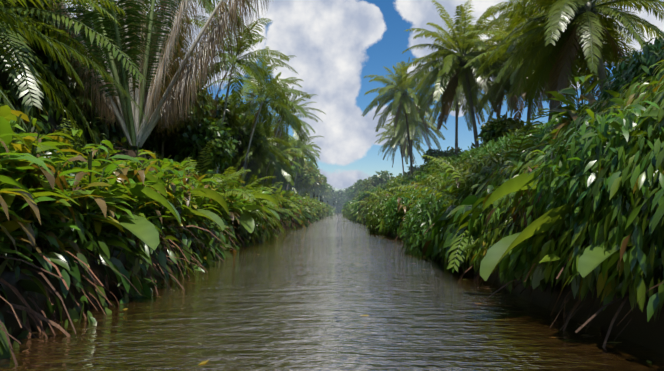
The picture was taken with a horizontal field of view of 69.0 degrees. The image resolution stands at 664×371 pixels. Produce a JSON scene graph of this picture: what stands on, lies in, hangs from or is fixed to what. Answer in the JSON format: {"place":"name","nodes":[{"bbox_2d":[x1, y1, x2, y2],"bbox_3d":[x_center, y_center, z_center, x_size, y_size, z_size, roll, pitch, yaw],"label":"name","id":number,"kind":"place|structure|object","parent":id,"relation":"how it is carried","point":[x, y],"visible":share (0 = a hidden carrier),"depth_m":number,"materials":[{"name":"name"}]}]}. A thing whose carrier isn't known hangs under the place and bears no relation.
{"place":"outdoors","nodes":[
{"label":"outdoors","id":0,"kind":"place"},
{"bbox_2d":[0,0,663,364],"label":"vegetation","id":1,"kind":"object","parent":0,"point":[521,53],"depth_m":21.83,"materials":[{"name":"green plant"}]},
{"bbox_2d":[0,213,663,370],"bbox_3d":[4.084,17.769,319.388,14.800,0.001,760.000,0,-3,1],"label":"water","id":2,"kind":"structure","parent":0,"point":[286,302],"depth_m":6.71,"materials":[{"name":"liquid"}]},
{"bbox_2d":[65,0,663,191],"label":"sky","id":3,"kind":"structure","parent":0,"point":[335,44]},
{"bbox_3d":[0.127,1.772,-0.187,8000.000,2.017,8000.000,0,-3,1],"label":"ground","id":4,"kind":"structure","parent":0,"visible":0},
{"bbox_2d":[0,3,327,358],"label":"bushes","id":5,"kind":"object","parent":4,"relation":"on","point":[122,202],"visible":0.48,"depth_m":8.88,"materials":[{"name":"green plant"}]},
{"bbox_2d":[0,0,534,223],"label":"tree foliage","id":6,"kind":"object","parent":4,"relation":"on","point":[225,150],"visible":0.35,"depth_m":29.76,"materials":[{"name":"green plant"}]},
{"bbox_2d":[0,1,663,353],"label":"canal bank","id":7,"kind":"object","parent":4,"relation":"on","point":[637,328],"visible":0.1,"depth_m":7.21,"materials":[{"name":"brown soil"}]},
{"bbox_2d":[21,35,663,364],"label":"bushes","id":8,"kind":"object","parent":4,"relation":"on","point":[615,129],"visible":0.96,"depth_m":7.23,"materials":[{"name":"green plant"}]}
]}

